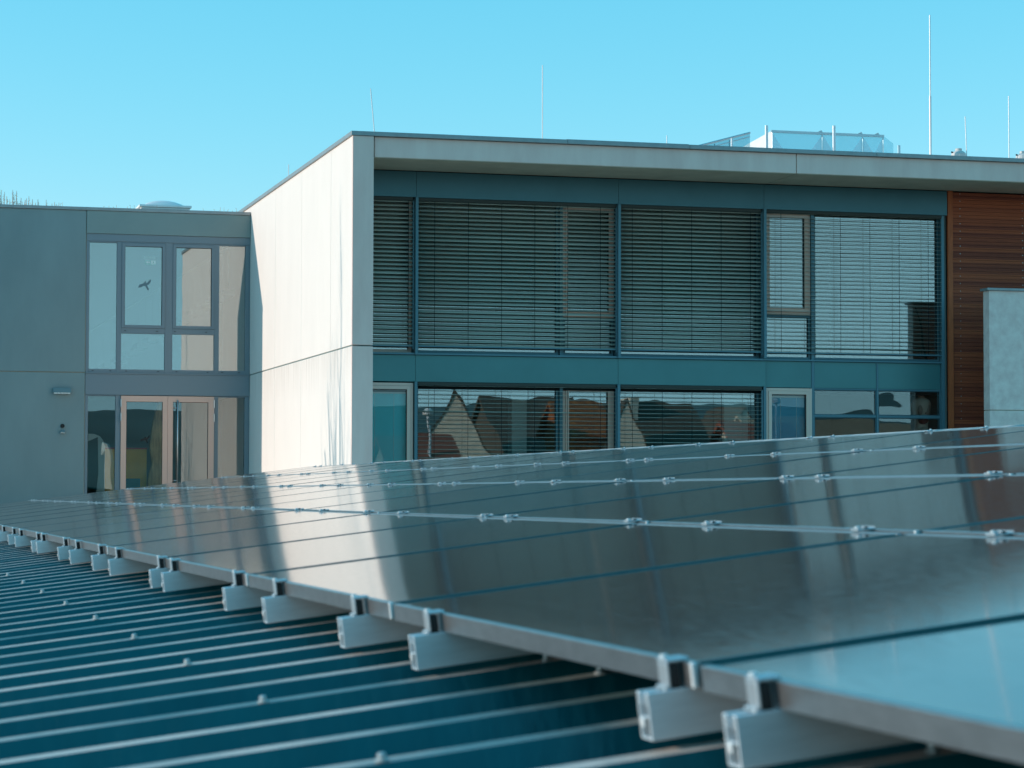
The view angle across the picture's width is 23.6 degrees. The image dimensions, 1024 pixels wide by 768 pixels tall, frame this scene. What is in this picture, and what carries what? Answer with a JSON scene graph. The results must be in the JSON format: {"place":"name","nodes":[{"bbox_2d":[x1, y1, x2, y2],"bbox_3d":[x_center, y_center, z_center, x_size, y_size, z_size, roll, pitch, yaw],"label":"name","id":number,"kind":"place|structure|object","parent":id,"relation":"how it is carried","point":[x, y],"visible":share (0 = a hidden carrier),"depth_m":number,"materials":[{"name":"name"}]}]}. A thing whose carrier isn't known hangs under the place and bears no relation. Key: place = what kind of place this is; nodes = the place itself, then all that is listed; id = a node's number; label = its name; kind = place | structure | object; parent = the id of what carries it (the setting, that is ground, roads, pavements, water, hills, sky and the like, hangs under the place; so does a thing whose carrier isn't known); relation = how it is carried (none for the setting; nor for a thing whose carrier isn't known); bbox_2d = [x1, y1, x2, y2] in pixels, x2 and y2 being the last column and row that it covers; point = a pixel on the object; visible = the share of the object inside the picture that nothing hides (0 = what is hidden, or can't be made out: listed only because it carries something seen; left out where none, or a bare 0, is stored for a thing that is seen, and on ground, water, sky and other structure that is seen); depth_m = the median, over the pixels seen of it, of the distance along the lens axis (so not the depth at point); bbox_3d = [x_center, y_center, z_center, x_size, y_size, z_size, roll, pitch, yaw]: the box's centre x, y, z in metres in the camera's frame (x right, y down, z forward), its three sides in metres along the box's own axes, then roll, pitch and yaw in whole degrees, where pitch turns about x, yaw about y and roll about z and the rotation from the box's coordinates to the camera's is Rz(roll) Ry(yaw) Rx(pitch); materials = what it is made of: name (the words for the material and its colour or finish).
{"place":"outdoors","nodes":[
{"label":"outdoors","id":0,"kind":"place"},
{"bbox_2d":[0,204,250,503],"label":"school wing","id":1,"kind":"structure","parent":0,"point":[71,277],"depth_m":54.72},
{"bbox_2d":[88,434,104,491],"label":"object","id":2,"kind":"object","parent":1,"relation":"on","point":[101,469],"visible":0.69,"depth_m":55.19,"materials":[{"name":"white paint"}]},
{"bbox_2d":[105,448,146,490],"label":"cabinet","id":3,"kind":"object","parent":1,"relation":"on","point":[136,467],"visible":0.39,"depth_m":55.85,"materials":[{"name":"yellow"}]},
{"bbox_2d":[121,243,165,328],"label":"window","id":4,"kind":"structure","parent":1,"relation":"in","point":[163,246],"depth_m":54.84,"materials":[{"name":"grey"}]},
{"bbox_2d":[120,396,167,488],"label":"door","id":5,"kind":"structure","parent":1,"relation":"in","point":[124,399],"depth_m":54.65,"materials":[{"name":"beige metal"}]},
{"bbox_2d":[147,402,161,485],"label":"curtain","id":6,"kind":"object","parent":1,"relation":"on","point":[155,470],"visible":0.4,"depth_m":55.83,"materials":[{"name":"brown fabric"}]},
{"bbox_2d":[89,247,234,368],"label":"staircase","id":7,"kind":"structure","parent":1,"relation":"on","point":[189,315],"depth_m":57.13,"materials":[{"name":"grey metal"}]},
{"bbox_2d":[136,201,191,209],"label":"dome rooflight","id":8,"kind":"object","parent":1,"relation":"on","point":[168,205],"visible":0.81,"depth_m":57.26,"materials":[{"name":"plastic"}]},
{"bbox_2d":[167,396,214,483],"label":"door","id":9,"kind":"structure","parent":1,"relation":"in","point":[182,399],"depth_m":54.93,"materials":[{"name":"beige metal"}]},
{"bbox_2d":[172,244,214,329],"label":"window","id":10,"kind":"structure","parent":1,"relation":"in","point":[175,246],"depth_m":55.13,"materials":[{"name":"grey"}]},
{"bbox_2d":[0,0,1023,211],"label":"sky","id":11,"kind":"structure","parent":0,"point":[203,105],"materials":[{"name":"blue"}]},
{"label":"ground","id":12,"kind":"structure","parent":0,"visible":0},
{"bbox_2d":[0,424,1023,767],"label":"sports hall","id":13,"kind":"structure","parent":12,"relation":"on","point":[100,668],"depth_m":4.09,"materials":[{"name":"metal"}]},
{"bbox_2d":[0,447,625,531],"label":"mounting rail","id":14,"kind":"object","parent":13,"relation":"on","point":[325,484],"visible":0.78,"depth_m":16.24,"materials":[{"name":"metal"}]},
{"bbox_2d":[0,505,193,533],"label":"solar panel","id":15,"kind":"object","parent":14,"relation":"on","point":[8,527],"visible":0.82,"depth_m":15.09,"materials":[{"name":"black glass"}]},
{"bbox_2d":[167,485,366,506],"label":"solar panel","id":16,"kind":"object","parent":14,"relation":"on","point":[261,495],"visible":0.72,"depth_m":15.38,"materials":[{"name":"black glass"}]},
{"bbox_2d":[322,464,536,485],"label":"solar panel","id":17,"kind":"object","parent":14,"relation":"attached to","point":[427,475],"visible":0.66,"depth_m":15.65,"materials":[{"name":"black glass"}]},
{"bbox_2d":[8,443,700,544],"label":"mounting rail","id":18,"kind":"object","parent":13,"relation":"on","point":[11,540],"visible":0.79,"depth_m":14.19,"materials":[{"name":"metal"}]},
{"bbox_2d":[477,444,697,466],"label":"solar panel","id":19,"kind":"object","parent":18,"relation":"attached to","point":[583,456],"visible":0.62,"depth_m":15.95,"materials":[{"name":"black glass"}]},
{"bbox_2d":[14,441,734,546],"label":"mounting rail","id":20,"kind":"object","parent":13,"relation":"on","point":[22,540],"visible":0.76,"depth_m":13.60,"materials":[{"name":"metal"}]},
{"bbox_2d":[17,506,235,537],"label":"solar panel","id":21,"kind":"object","parent":20,"relation":"attached to","point":[30,531],"visible":0.68,"depth_m":13.48,"materials":[{"name":"black glass"}]},
{"bbox_2d":[200,484,429,507],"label":"solar panel","id":22,"kind":"object","parent":20,"relation":"attached to","point":[308,496],"visible":0.57,"depth_m":13.77,"materials":[{"name":"black glass"}]},
{"bbox_2d":[375,461,617,484],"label":"solar panel","id":23,"kind":"object","parent":20,"relation":"attached to","point":[492,473],"visible":0.56,"depth_m":14.03,"materials":[{"name":"black glass"}]},
{"bbox_2d":[544,439,794,463],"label":"solar panel","id":24,"kind":"object","parent":20,"relation":"attached to","point":[664,452],"visible":0.56,"depth_m":14.33,"materials":[{"name":"black glass"}]},
{"bbox_2d":[31,436,812,551],"bbox_3d":[-0.354,0.566,13.000,4.355,0.100,0.042,-6,-1,-15],"label":"mounting rail","id":25,"kind":"object","parent":13,"relation":"on","point":[33,544],"visible":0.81,"depth_m":12.41,"materials":[{"name":"metal"}]},
{"bbox_2d":[40,508,293,544],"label":"solar panel","id":26,"kind":"object","parent":25,"relation":"attached to","point":[56,536],"visible":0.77,"depth_m":11.83,"materials":[{"name":"black glass"}]},
{"bbox_2d":[443,456,725,483],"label":"solar panel","id":27,"kind":"object","parent":25,"relation":"attached to","point":[574,471],"visible":0.56,"depth_m":12.43,"materials":[{"name":"black glass"}]},
{"bbox_2d":[36,435,834,553],"bbox_3d":[-0.271,0.553,12.704,4.355,0.100,0.042,-6,-1,-15],"label":"mounting rail","id":28,"kind":"object","parent":13,"relation":"on","point":[43,545],"visible":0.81,"depth_m":12.12,"materials":[{"name":"metal"}]},
{"bbox_2d":[249,483,511,509],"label":"solar panel","id":29,"kind":"object","parent":28,"relation":"on","point":[371,496],"visible":0.66,"depth_m":12.14,"materials":[{"name":"black glass"}]},
{"bbox_2d":[628,431,925,460],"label":"solar panel","id":30,"kind":"object","parent":28,"relation":"on","point":[772,446],"visible":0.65,"depth_m":12.69,"materials":[{"name":"black glass"}]},
{"bbox_2d":[149,475,793,587],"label":"mounting rail","id":31,"kind":"object","parent":13,"relation":"on","point":[155,580],"visible":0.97,"depth_m":7.68,"materials":[{"name":"metal"}]},
{"bbox_2d":[91,448,862,569],"bbox_3d":[0.459,0.433,10.042,4.355,0.099,0.042,-6,-1,-15],"label":"mounting rail","id":32,"kind":"object","parent":13,"relation":"on","point":[100,560],"visible":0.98,"depth_m":9.46,"materials":[{"name":"metal"}]},
{"bbox_2d":[69,510,369,553],"bbox_3d":[-1.266,0.614,10.295,1.037,0.032,1.642,-7,-1,-15],"label":"solar panel","id":33,"kind":"object","parent":32,"relation":"attached to","point":[91,543],"visible":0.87,"depth_m":10.20,"materials":[{"name":"black glass"}]},
{"bbox_2d":[302,481,625,512],"bbox_3d":[-0.247,0.498,10.578,1.037,0.032,1.642,-7,-1,-15],"label":"solar panel","id":34,"kind":"object","parent":32,"relation":"attached to","point":[448,497],"visible":0.69,"depth_m":10.48,"materials":[{"name":"black glass"}]},
{"bbox_2d":[261,521,721,622],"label":"mounting rail","id":35,"kind":"object","parent":13,"relation":"on","point":[278,606],"visible":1,"depth_m":5.62,"materials":[{"name":"metal"}]},
{"bbox_2d":[57,429,932,559],"bbox_3d":[0.053,0.500,11.521,4.355,0.100,0.042,-6,-1,-15],"label":"mounting rail","id":36,"kind":"object","parent":13,"relation":"on","point":[63,551],"visible":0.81,"depth_m":10.94,"materials":[{"name":"metal"}]},
{"bbox_2d":[737,426,1023,455],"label":"solar panel","id":37,"kind":"object","parent":36,"relation":"on","point":[903,440],"visible":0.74,"depth_m":11.14,"materials":[{"name":"black glass"}]},
{"bbox_2d":[161,474,829,591],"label":"mounting rail","id":38,"kind":"object","parent":13,"relation":"on","point":[174,579],"visible":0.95,"depth_m":7.39,"materials":[{"name":"metal"}]},
{"bbox_2d":[108,446,924,575],"bbox_3d":[0.622,0.407,9.451,4.355,0.100,0.042,-6,-1,-15],"label":"mounting rail","id":39,"kind":"object","parent":13,"relation":"on","point":[118,565],"visible":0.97,"depth_m":8.87,"materials":[{"name":"metal"}]},
{"bbox_2d":[108,513,476,565],"bbox_3d":[-0.826,0.543,8.683,1.037,0.032,1.642,-7,-1,-15],"label":"solar panel","id":40,"kind":"object","parent":39,"relation":"attached to","point":[147,552],"visible":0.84,"depth_m":8.57,"materials":[{"name":"black glass"}]},
{"bbox_2d":[380,478,777,517],"bbox_3d":[0.193,0.427,8.967,1.037,0.033,1.642,-7,-1,-15],"label":"solar panel","id":41,"kind":"object","parent":39,"relation":"attached to","point":[561,498],"visible":0.62,"depth_m":8.86,"materials":[{"name":"black glass"}]},
{"bbox_2d":[634,444,1023,480],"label":"solar panel","id":42,"kind":"object","parent":39,"relation":"attached to","point":[834,463],"visible":0.65,"depth_m":9.16,"materials":[{"name":"black glass"}]},
{"bbox_2d":[876,431,1023,449],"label":"solar panel","id":43,"kind":"object","parent":39,"relation":"attached to","point":[1012,438],"visible":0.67,"depth_m":9.83,"materials":[{"name":"black glass"}]},
{"bbox_2d":[69,426,987,563],"bbox_3d":[0.213,0.474,10.929,4.355,0.100,0.042,-6,-1,-15],"label":"mounting rail","id":44,"kind":"object","parent":13,"relation":"on","point":[77,554],"visible":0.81,"depth_m":10.35,"materials":[{"name":"metal"}]},
{"bbox_2d":[526,450,865,481],"bbox_3d":[0.764,0.383,10.860,1.037,0.032,1.642,-7,-1,-15],"label":"solar panel","id":45,"kind":"object","parent":44,"relation":"attached to","point":[680,468],"visible":0.62,"depth_m":10.77,"materials":[{"name":"black glass"}]},
{"bbox_2d":[337,526,874,647],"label":"mounting rail","id":46,"kind":"object","parent":13,"relation":"on","point":[357,627],"visible":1,"depth_m":4.72,"materials":[{"name":"metal"}]},
{"bbox_2d":[248,523,901,618],"bbox_3d":[0.055,0.399,5.460,1.037,0.032,1.642,-7,-1,-15],"label":"solar panel","id":47,"kind":"object","parent":46,"relation":"attached to","point":[384,584],"visible":0.88,"depth_m":5.27,"materials":[{"name":"black glass"}]},
{"bbox_2d":[650,475,1023,534],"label":"solar panel","id":48,"kind":"object","parent":46,"relation":"attached to","point":[917,510],"visible":0.69,"depth_m":5.78,"materials":[{"name":"black glass"}]},
{"bbox_2d":[222,471,1002,610],"bbox_3d":[1.351,0.288,6.788,4.355,0.100,0.042,-6,-1,-15],"label":"mounting rail","id":49,"kind":"object","parent":13,"relation":"on","point":[237,594],"visible":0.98,"depth_m":6.20,"materials":[{"name":"metal"}]},
{"bbox_2d":[163,517,635,585],"bbox_3d":[-0.385,0.471,7.072,1.037,0.032,1.642,-7,-1,-15],"label":"solar panel","id":50,"kind":"object","parent":49,"relation":"attached to","point":[220,565],"visible":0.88,"depth_m":6.92,"materials":[{"name":"black glass"}]},
{"bbox_2d":[488,475,1002,523],"bbox_3d":[0.634,0.355,7.356,1.037,0.032,1.642,-7,-1,-15],"label":"solar panel","id":51,"kind":"object","parent":49,"relation":"attached to","point":[706,501],"visible":0.73,"depth_m":7.22,"materials":[{"name":"black glass"}]},
{"bbox_2d":[790,448,1023,477],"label":"solar panel","id":52,"kind":"object","parent":49,"relation":"attached to","point":[1009,462],"visible":0.61,"depth_m":7.81,"materials":[{"name":"black glass"}]},
{"bbox_2d":[636,654,747,740],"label":"mounting rail","id":53,"kind":"object","parent":13,"relation":"on","point":[670,706],"visible":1,"depth_m":2.95,"materials":[{"name":"metal"}]},
{"bbox_2d":[408,530,1013,669],"bbox_3d":[1.911,0.196,4.716,4.355,0.100,0.042,-6,-1,-15],"label":"mounting rail","id":54,"kind":"object","parent":13,"relation":"on","point":[431,646],"visible":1,"depth_m":4.13,"materials":[{"name":"metal"}]},
{"bbox_2d":[393,533,1023,688],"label":"solar panel","id":55,"kind":"object","parent":54,"relation":"attached to","point":[699,615],"visible":0.97,"depth_m":3.70,"materials":[{"name":"black glass"}]},
{"bbox_2d":[922,517,1023,536],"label":"solar panel","id":56,"kind":"object","parent":54,"relation":"attached to","point":[1016,525],"visible":0.47,"depth_m":4.68,"materials":[{"name":"black glass"}]},
{"bbox_2d":[722,672,917,767],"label":"mounting rail","id":57,"kind":"object","parent":13,"relation":"on","point":[760,730],"visible":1,"depth_m":2.66,"materials":[{"name":"metal"}]},
{"bbox_2d":[701,619,1023,764],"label":"solar panel","id":58,"kind":"object","parent":57,"relation":"attached to","point":[962,689],"visible":0.99,"depth_m":2.56,"materials":[{"name":"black glass"}]},
{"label":"mounting rail","id":59,"kind":"object","parent":13,"relation":"attached to","visible":0},
{"bbox_2d":[0,504,157,524],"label":"solar panel","id":60,"kind":"object","parent":59,"relation":"attached to","point":[67,514],"visible":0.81,"depth_m":16.70,"materials":[{"name":"black glass"}]},
{"bbox_2d":[137,486,312,504],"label":"solar panel","id":61,"kind":"object","parent":59,"relation":"attached to","point":[222,495],"visible":0.58,"depth_m":17.02,"materials":[{"name":"black glass"}]},
{"bbox_2d":[286,467,467,485],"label":"solar panel","id":62,"kind":"object","parent":59,"relation":"attached to","point":[369,477],"visible":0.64,"depth_m":17.29,"materials":[{"name":"black glass"}]},
{"bbox_2d":[426,449,615,468],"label":"solar panel","id":63,"kind":"object","parent":59,"relation":"attached to","point":[515,459],"visible":0.57,"depth_m":17.56,"materials":[{"name":"black glass"}]},
{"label":"mounting rail","id":64,"kind":"object","parent":13,"relation":"attached to","visible":0},
{"bbox_2d":[0,503,128,519],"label":"solar panel","id":65,"kind":"object","parent":64,"relation":"attached to","point":[56,511],"visible":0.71,"depth_m":18.32,"materials":[{"name":"black glass"}]},
{"bbox_2d":[111,486,274,503],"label":"solar panel","id":66,"kind":"object","parent":64,"relation":"attached to","point":[187,495],"visible":0.56,"depth_m":18.64,"materials":[{"name":"black glass"}]},
{"bbox_2d":[245,469,413,486],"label":"solar panel","id":67,"kind":"object","parent":64,"relation":"attached to","point":[325,478],"visible":0.58,"depth_m":18.87,"materials":[{"name":"black glass"}]},
{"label":"mounting rail","id":68,"kind":"object","parent":13,"relation":"attached to","visible":0},
{"bbox_2d":[0,502,104,515],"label":"solar panel","id":69,"kind":"object","parent":68,"relation":"attached to","point":[44,509],"visible":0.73,"depth_m":19.93,"materials":[{"name":"black glass"}]},
{"bbox_2d":[89,487,236,502],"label":"solar panel","id":70,"kind":"object","parent":68,"relation":"attached to","point":[162,495],"visible":0.56,"depth_m":20.23,"materials":[{"name":"black glass"}]},
{"bbox_2d":[212,471,367,487],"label":"solar panel","id":71,"kind":"object","parent":68,"relation":"attached to","point":[289,479],"visible":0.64,"depth_m":20.52,"materials":[{"name":"black glass"}]},
{"bbox_2d":[336,456,491,472],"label":"solar panel","id":72,"kind":"object","parent":68,"relation":"attached to","point":[410,464],"visible":0.52,"depth_m":20.78,"materials":[{"name":"black glass"}]},
{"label":"mounting rail","id":73,"kind":"object","parent":13,"relation":"attached to","visible":0},
{"bbox_2d":[75,488,202,502],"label":"solar panel","id":74,"kind":"object","parent":73,"relation":"attached to","point":[138,494],"visible":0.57,"depth_m":21.84,"materials":[{"name":"black glass"}]},
{"bbox_2d":[195,473,324,487],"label":"solar panel","id":75,"kind":"object","parent":73,"relation":"attached to","point":[254,480],"visible":0.41,"depth_m":22.15,"materials":[{"name":"black glass"}]},
{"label":"mounting rail","id":76,"kind":"object","parent":13,"relation":"attached to","visible":0},
{"bbox_2d":[60,488,179,501],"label":"solar panel","id":77,"kind":"object","parent":76,"relation":"attached to","point":[118,494],"visible":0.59,"depth_m":23.46,"materials":[{"name":"black glass"}]},
{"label":"mounting rail","id":78,"kind":"object","parent":13,"relation":"attached to","visible":0},
{"bbox_2d":[377,453,546,470],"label":"solar panel","id":79,"kind":"object","parent":78,"relation":"attached to","point":[458,462],"visible":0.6,"depth_m":19.17,"materials":[{"name":"black glass"}]},
{"bbox_2d":[221,131,1023,476],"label":"school building","id":80,"kind":"structure","parent":12,"relation":"on","point":[321,369],"depth_m":49.04,"materials":[{"name":"white concrete"}]},
{"bbox_2d":[372,392,405,462],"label":"interior blind","id":81,"kind":"object","parent":80,"relation":"attached to","point":[376,395],"visible":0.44,"depth_m":46.22,"materials":[{"name":"teal"}]},
{"bbox_2d":[371,196,413,348],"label":"venetian blind","id":82,"kind":"object","parent":80,"relation":"attached to","point":[394,199],"visible":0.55,"depth_m":46.23,"materials":[{"name":"grey metal"}]},
{"bbox_2d":[373,201,411,352],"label":"window","id":83,"kind":"structure","parent":80,"relation":"in","point":[408,350],"depth_m":46.44,"materials":[{"name":"beige metal"}]},
{"bbox_2d":[373,382,412,459],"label":"window","id":84,"kind":"structure","parent":80,"relation":"in","point":[408,387],"depth_m":46.15,"materials":[{"name":"beige metal"}]},
{"bbox_2d":[418,202,558,354],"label":"window","id":85,"kind":"structure","parent":80,"relation":"in","point":[556,212],"depth_m":47.03,"materials":[{"name":"teal"}]},
{"bbox_2d":[417,382,616,457],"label":"venetian blind","id":86,"kind":"object","parent":80,"relation":"attached to","point":[567,386],"visible":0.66,"depth_m":46.74,"materials":[{"name":"grey metal"}]},
{"bbox_2d":[418,198,616,352],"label":"venetian blind","id":87,"kind":"object","parent":80,"relation":"attached to","point":[515,203],"visible":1,"depth_m":46.87,"materials":[{"name":"grey metal"}]},
{"bbox_2d":[563,319,612,355],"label":"window","id":88,"kind":"structure","parent":80,"relation":"in","point":[611,351],"depth_m":47.36,"materials":[{"name":"teal"}]},
{"bbox_2d":[563,207,613,317],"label":"window","id":89,"kind":"structure","parent":80,"relation":"in","point":[564,208],"depth_m":47.41,"materials":[{"name":"beige metal"}]},
{"bbox_2d":[563,391,613,450],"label":"window","id":90,"kind":"structure","parent":80,"relation":"in","point":[610,407],"depth_m":47.33,"materials":[{"name":"beige"}]},
{"bbox_2d":[621,209,758,358],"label":"window","id":91,"kind":"structure","parent":80,"relation":"in","point":[756,356],"depth_m":48.19,"materials":[{"name":"teal"}]},
{"bbox_2d":[620,385,762,446],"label":"venetian blind","id":92,"kind":"object","parent":80,"relation":"attached to","point":[632,387],"visible":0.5,"depth_m":47.66,"materials":[{"name":"grey metal"}]},
{"bbox_2d":[621,205,762,354],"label":"venetian blind","id":93,"kind":"object","parent":80,"relation":"attached to","point":[691,210],"visible":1,"depth_m":47.80,"materials":[{"name":"grey metal"}]},
{"bbox_2d":[772,396,804,437],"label":"interior blind","id":94,"kind":"object","parent":80,"relation":"attached to","point":[780,415],"visible":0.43,"depth_m":48.35,"materials":[{"name":"teal"}]},
{"bbox_2d":[767,315,809,359],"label":"window","id":95,"kind":"structure","parent":80,"relation":"in","point":[768,316],"depth_m":48.43,"materials":[{"name":"teal"}]},
{"bbox_2d":[767,213,809,314],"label":"window","id":96,"kind":"structure","parent":80,"relation":"in","point":[806,249],"depth_m":48.48,"materials":[{"name":"beige metal"}]},
{"bbox_2d":[766,388,811,438],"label":"window","id":97,"kind":"structure","parent":80,"relation":"in","point":[807,392],"depth_m":48.24,"materials":[{"name":"beige metal"}]},
{"bbox_2d":[743,130,883,152],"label":"roof enclosure","id":98,"kind":"object","parent":80,"relation":"on","point":[759,142],"visible":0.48,"depth_m":53.97,"materials":[{"name":"white"}]},
{"bbox_2d":[767,210,941,355],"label":"venetian blind","id":99,"kind":"object","parent":80,"relation":"attached to","point":[810,213],"visible":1,"depth_m":48.68,"materials":[{"name":"grey metal"}]},
{"bbox_2d":[814,215,938,361],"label":"window","id":100,"kind":"structure","parent":80,"relation":"in","point":[936,220],"depth_m":49.20,"materials":[{"name":"teal"}]},
{"bbox_2d":[911,396,930,430],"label":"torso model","id":101,"kind":"object","parent":80,"relation":"on","point":[920,405],"visible":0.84,"depth_m":49.21},
{"bbox_2d":[929,15,931,154],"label":"lightning rod","id":102,"kind":"object","parent":80,"relation":"on","point":[930,135],"visible":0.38,"depth_m":51.41,"materials":[{"name":"metal"}]},
{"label":"terrace","id":103,"kind":"structure","parent":0,"visible":0},
{"bbox_2d":[980,288,1023,426],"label":"concrete wall","id":104,"kind":"structure","parent":103,"relation":"on","point":[1003,321],"depth_m":47.58,"materials":[{"name":"concrete"}]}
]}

